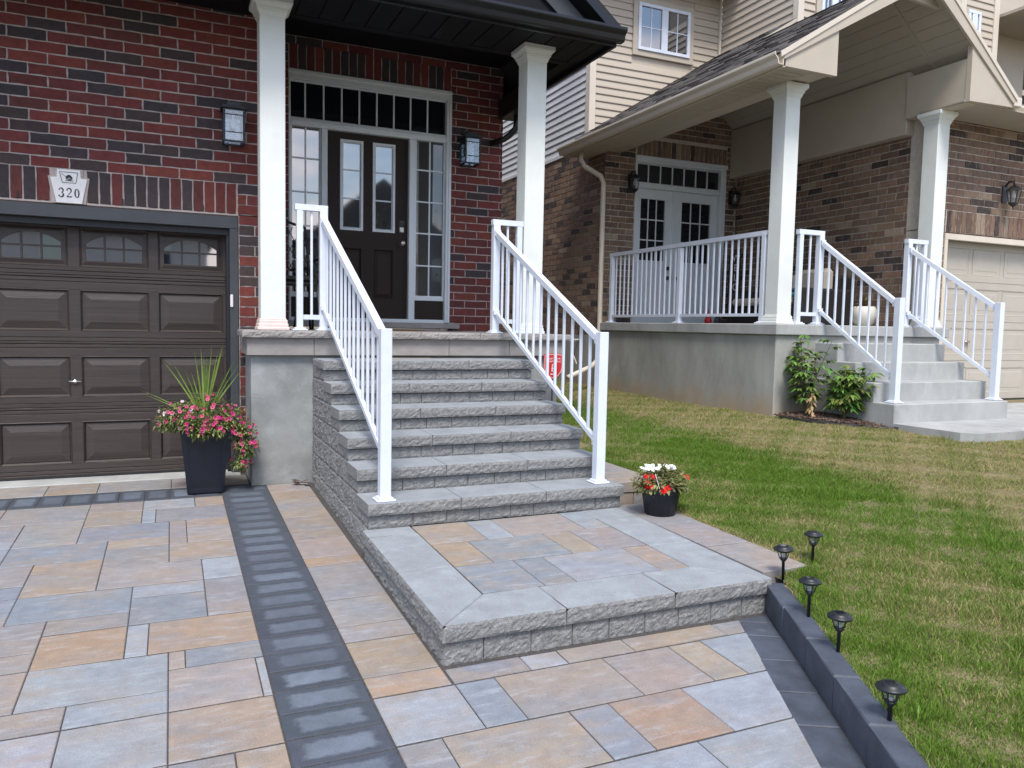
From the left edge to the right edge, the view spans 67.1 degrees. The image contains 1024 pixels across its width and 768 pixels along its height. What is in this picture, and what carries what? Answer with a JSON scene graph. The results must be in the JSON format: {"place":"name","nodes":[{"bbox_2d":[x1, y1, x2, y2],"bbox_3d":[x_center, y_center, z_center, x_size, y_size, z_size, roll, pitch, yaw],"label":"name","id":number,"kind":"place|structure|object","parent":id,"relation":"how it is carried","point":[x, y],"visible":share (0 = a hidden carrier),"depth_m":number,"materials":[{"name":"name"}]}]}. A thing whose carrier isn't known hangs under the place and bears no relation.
{"place":"outdoors","nodes":[
{"label":"outdoors","id":0,"kind":"place"},
{"bbox_2d":[290,326,318,328],"bbox_3d":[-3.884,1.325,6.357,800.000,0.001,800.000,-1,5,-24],"label":"ground","id":1,"kind":"structure","parent":0,"point":[306,327],"depth_m":255.36,"materials":[{"name":"stone"}]},
{"bbox_2d":[0,469,866,767],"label":"driveway","id":2,"kind":"structure","parent":0,"point":[162,621],"depth_m":3.33,"materials":[{"name":"grey stone"}]},
{"bbox_2d":[144,348,260,494],"bbox_3d":[-2.471,0.271,6.179,0.848,1.199,0.545,-3,6,-41],"label":"tall planter","id":3,"kind":"object","parent":2,"relation":"on","point":[205,438],"visible":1,"depth_m":6.13,"materials":[{"name":"black plastic"}]},
{"bbox_2d":[291,479,308,482],"bbox_3d":[-1.786,0.823,6.559,0.195,0.045,0.094,2,4,7],"label":"dry leaf","id":4,"kind":"object","parent":2,"relation":"on","point":[295,480],"visible":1,"depth_m":6.54,"materials":[{"name":"brown plant"}]},
{"bbox_2d":[312,358,771,665],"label":"front steps","id":5,"kind":"structure","parent":2,"relation":"on","point":[501,526],"depth_m":4.88,"materials":[{"name":"stone"}]},
{"bbox_2d":[291,203,395,502],"bbox_3d":[-1.294,-0.388,5.671,0.342,2.095,2.159,-1,5,-24],"label":"stair railing","id":6,"kind":"object","parent":5,"relation":"on","point":[381,431],"visible":1,"depth_m":5.57,"materials":[{"name":"white metal"}]},
{"bbox_2d":[486,219,609,484],"bbox_3d":[0.339,-0.412,6.420,0.359,2.095,2.104,-1,5,-24],"label":"stair railing","id":7,"kind":"object","parent":5,"relation":"on","point":[597,435],"visible":0.99,"depth_m":6.22,"materials":[{"name":"white metal"}]},
{"bbox_2d":[765,583,929,767],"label":"kerb","id":8,"kind":"structure","parent":2,"relation":"on","point":[876,738],"depth_m":3.05,"materials":[{"name":"grey concrete"}]},
{"bbox_2d":[605,462,806,598],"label":"side path","id":9,"kind":"structure","parent":0,"point":[760,559],"depth_m":4.83,"materials":[{"name":"stone pavers"},{"name":"grey stone"}]},
{"bbox_2d":[630,463,693,516],"bbox_3d":[1.029,0.722,5.365,0.496,0.357,0.414,-1,5,-24],"label":"flower pot","id":10,"kind":"object","parent":9,"relation":"on","point":[660,495],"visible":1,"depth_m":5.27,"materials":[{"name":"black plastic"}]},
{"bbox_2d":[704,309,720,322],"bbox_3d":[2.928,-0.977,11.252,0.280,0.220,0.107,-1,5,-24],"label":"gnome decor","id":11,"kind":"object","parent":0,"point":[709,320],"visible":0.69,"depth_m":11.21,"materials":[{"name":"red"}]},
{"bbox_2d":[556,379,1023,767],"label":"lawn","id":12,"kind":"structure","parent":0,"point":[582,444],"depth_m":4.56,"materials":[{"name":"plant"}]},
{"bbox_2d":[0,0,627,485],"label":"brick house","id":13,"kind":"structure","parent":12,"relation":"on","point":[168,244],"depth_m":6.67,"materials":[{"name":"red brick"}]},
{"bbox_2d":[48,168,89,204],"bbox_3d":[-3.583,-1.599,6.245,0.295,0.274,0.040,-1,5,-24],"label":"address plaque","id":14,"kind":"object","parent":13,"relation":"attached to","point":[69,186],"visible":1,"depth_m":6.23,"materials":[{"name":"white stone"}]},
{"bbox_2d":[0,222,226,481],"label":"garage door","id":15,"kind":"structure","parent":13,"relation":"in","point":[90,318],"depth_m":6.57,"materials":[{"name":"brown metal"}]},
{"bbox_2d":[220,101,246,146],"bbox_3d":[-2.383,-2.245,6.604,0.210,0.380,0.220,-1,5,-24],"label":"wall lantern","id":16,"kind":"object","parent":13,"relation":"attached to","point":[233,111],"depth_m":6.56,"materials":[{"name":"black metal"}]},
{"bbox_2d":[286,220,318,329],"bbox_3d":[-2.117,-1.055,7.332,0.545,1.078,0.645,-1,5,-24],"label":"patio chair","id":17,"kind":"object","parent":13,"relation":"on","point":[290,280],"visible":0.28,"depth_m":7.55,"materials":[{"name":"black metal"}]},
{"bbox_2d":[289,268,332,329],"bbox_3d":[-2.034,-0.856,7.845,0.440,0.603,0.440,-1,5,-24],"label":"lantern table","id":18,"kind":"object","parent":13,"relation":"on","point":[305,271],"visible":0.26,"depth_m":7.70,"materials":[{"name":"black metal"}]},
{"bbox_2d":[303,229,318,268],"bbox_3d":[-2.046,-1.343,7.733,0.200,0.385,0.200,-1,5,-24],"label":"candle lantern","id":19,"kind":"object","parent":18,"relation":"on","point":[315,238],"visible":0.5,"depth_m":7.68,"materials":[{"name":"black metal"}]},
{"bbox_2d":[327,131,407,318],"bbox_3d":[-1.586,-1.727,8.510,0.898,1.994,0.115,-1,5,-24],"label":"front door","id":20,"kind":"structure","parent":13,"relation":"in","point":[367,200],"depth_m":8.54,"materials":[{"name":"brown wood"}]},
{"bbox_2d":[291,79,445,135],"bbox_3d":[-1.541,-2.996,8.421,1.710,0.393,0.030,-1,5,-24],"label":"transom window","id":21,"kind":"structure","parent":13,"relation":"in","point":[309,100],"depth_m":8.41,"materials":[{"name":"black glass"}]},
{"bbox_2d":[351,328,422,330],"bbox_3d":[-1.348,-0.578,8.232,0.700,0.014,0.430,-1,5,-24],"label":"door mat","id":22,"kind":"object","parent":13,"relation":"on","point":[399,330],"depth_m":8.12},
{"bbox_2d":[458,131,482,166],"bbox_3d":[-0.472,-2.674,8.720,0.220,0.399,0.231,-1,5,-24],"label":"wall lantern","id":23,"kind":"object","parent":13,"relation":"attached to","point":[467,138],"depth_m":8.69,"materials":[{"name":"black metal"}]},
{"bbox_2d":[544,353,561,400],"bbox_3d":[0.382,0.193,7.359,0.200,0.972,0.025,-1,5,-24],"label":"security sign","id":24,"kind":"object","parent":12,"relation":"on","point":[551,363],"visible":0.41,"depth_m":7.33,"materials":[{"name":"red plastic"}]},
{"bbox_2d":[499,0,1023,426],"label":"neighbouring house","id":25,"kind":"structure","parent":12,"relation":"on","point":[868,137],"depth_m":10.12,"materials":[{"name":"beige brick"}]},
{"bbox_2d":[628,170,639,194],"bbox_3d":[1.833,-3.027,11.603,0.176,0.371,0.206,-1,5,-24],"label":"coach lantern","id":26,"kind":"object","parent":25,"relation":"attached to","point":[634,177],"visible":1,"depth_m":11.57,"materials":[{"name":"black metal"}]},
{"bbox_2d":[633,188,672,313],"bbox_3d":[2.190,-2.044,12.038,0.690,1.940,0.090,-1,5,-24],"label":"front door","id":27,"kind":"structure","parent":25,"relation":"in","point":[654,207],"depth_m":12.05,"materials":[{"name":"white"}]},
{"bbox_2d":[632,0,694,65],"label":"window","id":28,"kind":"structure","parent":25,"relation":"in","point":[661,30],"depth_m":12.29,"materials":[{"name":"white metal"}]},
{"bbox_2d":[637,162,718,190],"bbox_3d":[2.607,-3.246,12.121,1.560,0.310,0.030,-1,5,-24],"label":"transom window","id":29,"kind":"structure","parent":25,"relation":"in","point":[648,173],"depth_m":12.12,"materials":[{"name":"black glass"}]},
{"bbox_2d":[607,230,767,323],"bbox_3d":[2.131,-1.299,9.986,0.124,1.020,3.344,-1,5,-24],"label":"porch railing","id":30,"kind":"object","parent":25,"relation":"on","point":[678,315],"visible":0.91,"depth_m":9.76,"materials":[{"name":"white metal"}]},
{"bbox_2d":[672,192,716,313],"bbox_3d":[2.920,-2.054,12.359,0.815,1.940,0.090,-1,5,-24],"label":"front door","id":31,"kind":"structure","parent":25,"relation":"in","point":[695,214],"depth_m":12.37,"materials":[{"name":"white"}]},
{"bbox_2d":[726,253,740,322],"bbox_3d":[3.481,-1.482,12.104,0.220,1.120,0.035,-1,5,-24],"label":"welcome sign","id":32,"kind":"object","parent":25,"relation":"on","point":[734,269],"visible":0.41,"depth_m":12.07,"materials":[{"name":"white wood"}]},
{"bbox_2d":[728,187,740,207],"bbox_3d":[3.562,-2.970,12.370,0.176,0.371,0.206,-1,5,-24],"label":"coach lantern","id":33,"kind":"object","parent":25,"relation":"attached to","point":[735,193],"visible":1,"depth_m":12.35,"materials":[{"name":"black metal"}]},
{"bbox_2d":[727,268,853,325],"bbox_3d":[3.790,-1.178,10.542,1.080,0.760,1.400,-1,5,-24],"label":"patio sofa","id":34,"kind":"object","parent":25,"relation":"on","point":[806,320],"visible":0.33,"depth_m":10.13,"materials":[{"name":"wicker"}]},
{"bbox_2d":[815,0,842,12],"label":"window","id":35,"kind":"structure","parent":25,"relation":"in","point":[820,5],"depth_m":11.32,"materials":[{"name":"white metal"}]},
{"bbox_2d":[793,229,904,403],"bbox_3d":[3.462,-0.740,8.011,0.414,1.791,1.162,-1,5,-26],"label":"stair railing","id":36,"kind":"object","parent":25,"relation":"on","point":[894,374],"visible":0.98,"depth_m":8.12,"materials":[{"name":"white metal"}]},
{"bbox_2d":[852,297,876,325],"bbox_3d":[4.409,-0.904,9.665,0.300,0.370,0.300,-1,5,-24],"label":"white planter","id":37,"kind":"object","parent":25,"relation":"on","point":[873,311],"visible":0.78,"depth_m":9.57,"materials":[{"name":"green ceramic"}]},
{"bbox_2d":[902,239,1004,400],"bbox_3d":[4.940,-0.760,8.661,0.384,1.791,1.144,-1,5,-24],"label":"stair railing","id":38,"kind":"object","parent":25,"relation":"on","point":[998,308],"visible":0.96,"depth_m":8.66,"materials":[{"name":"white metal"}]},
{"bbox_2d":[966,7,982,33],"bbox_3d":[7.554,-5.796,12.645,0.380,0.680,0.064,-1,5,-24],"label":"window","id":39,"kind":"structure","parent":25,"relation":"in","point":[975,15],"depth_m":12.61,"materials":[{"name":"white metal"}]},
{"bbox_2d":[942,240,1023,399],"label":"garage door","id":40,"kind":"structure","parent":25,"relation":"in","point":[996,271],"depth_m":10.19,"materials":[{"name":"beige metal"}]},
{"bbox_2d":[1001,180,1021,209],"bbox_3d":[6.360,-2.403,9.827,0.176,0.371,0.206,-1,5,-24],"label":"coach lantern","id":41,"kind":"object","parent":25,"relation":"attached to","point":[1013,188],"visible":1,"depth_m":9.80,"materials":[{"name":"black metal"}]},
{"bbox_2d":[773,544,793,582],"bbox_3d":[1.455,1.002,4.142,0.106,0.281,0.106,-4,6,-27],"label":"solar light","id":42,"kind":"object","parent":12,"relation":"on","point":[783,548],"visible":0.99,"depth_m":4.12,"materials":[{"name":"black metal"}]},
{"bbox_2d":[798,576,821,616],"bbox_3d":[1.411,1.059,3.668,0.106,0.286,0.106,2,2,15],"label":"solar light","id":43,"kind":"object","parent":12,"relation":"on","point":[809,581],"visible":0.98,"depth_m":3.65,"materials":[{"name":"black metal"}]},
{"bbox_2d":[804,530,823,560],"bbox_3d":[1.694,0.963,4.350,0.106,0.272,0.106,3,2,21],"label":"solar light","id":44,"kind":"object","parent":12,"relation":"on","point":[809,534],"visible":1,"depth_m":4.33,"materials":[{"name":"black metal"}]},
{"bbox_2d":[773,410,895,428],"bbox_3d":[3.275,0.368,7.893,0.607,0.102,1.104,-1,5,-24],"label":"mulch bed","id":45,"kind":"object","parent":12,"relation":"on","point":[825,416],"visible":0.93,"depth_m":7.95,"materials":[{"name":"soil"}]},
{"bbox_2d":[805,394,817,416],"bbox_3d":[3.107,0.251,8.015,0.131,0.304,0.132,-1,5,-24],"label":"dried stalk","id":46,"kind":"object","parent":45,"relation":"on","point":[811,409],"visible":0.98,"depth_m":8.00,"materials":[{"name":"beige plant"}]},
{"bbox_2d":[784,335,844,413],"bbox_3d":[3.164,-0.090,8.197,0.621,0.867,0.567,2,4,14],"label":"leafy shrub","id":47,"kind":"object","parent":45,"relation":"on","point":[804,388],"visible":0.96,"depth_m":8.13,"materials":[{"name":"green plant"}]},
{"bbox_2d":[820,365,883,417],"bbox_3d":[3.465,0.091,7.921,0.638,0.576,0.627,3,5,23],"label":"leafy shrub","id":48,"kind":"object","parent":45,"relation":"on","point":[842,398],"visible":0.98,"depth_m":7.82,"materials":[{"name":"green plant"}]},
{"bbox_2d":[778,416,897,429],"bbox_3d":[3.268,0.399,7.816,1.161,0.055,0.130,4,5,36],"label":"bed edging","id":49,"kind":"object","parent":12,"relation":"on","point":[823,422],"visible":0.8,"depth_m":7.79,"materials":[{"name":"black metal"}]},
{"bbox_2d":[827,610,852,651],"bbox_3d":[1.393,1.106,3.296,0.106,0.273,0.106,0,5,-9],"label":"solar light","id":50,"kind":"object","parent":12,"relation":"on","point":[840,616],"visible":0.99,"depth_m":3.27,"materials":[{"name":"black metal"}]},
{"bbox_2d":[875,679,907,721],"bbox_3d":[1.345,1.179,2.750,0.106,0.242,0.106,1,3,2],"label":"solar light","id":51,"kind":"object","parent":12,"relation":"on","point":[887,687],"visible":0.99,"depth_m":2.73,"materials":[{"name":"black metal"}]},
{"bbox_2d":[876,648,906,672],"bbox_3d":[1.540,1.121,3.137,0.086,0.092,0.099,-1,5,-24],"label":"grass tuft","id":52,"kind":"object","parent":12,"relation":"on","point":[895,660],"visible":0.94,"depth_m":3.13,"materials":[{"name":"green plant"}]},
{"bbox_2d":[910,699,932,721],"bbox_3d":[1.474,1.164,2.765,0.064,0.089,0.084,-3,6,-43],"label":"grass tuft","id":53,"kind":"object","parent":12,"relation":"on","point":[917,711],"visible":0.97,"depth_m":2.76,"materials":[{"name":"green plant"}]},
{"bbox_2d":[893,403,1023,442],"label":"footpath","id":54,"kind":"structure","parent":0,"point":[1010,426],"depth_m":7.35,"materials":[{"name":"concrete"}]}
]}

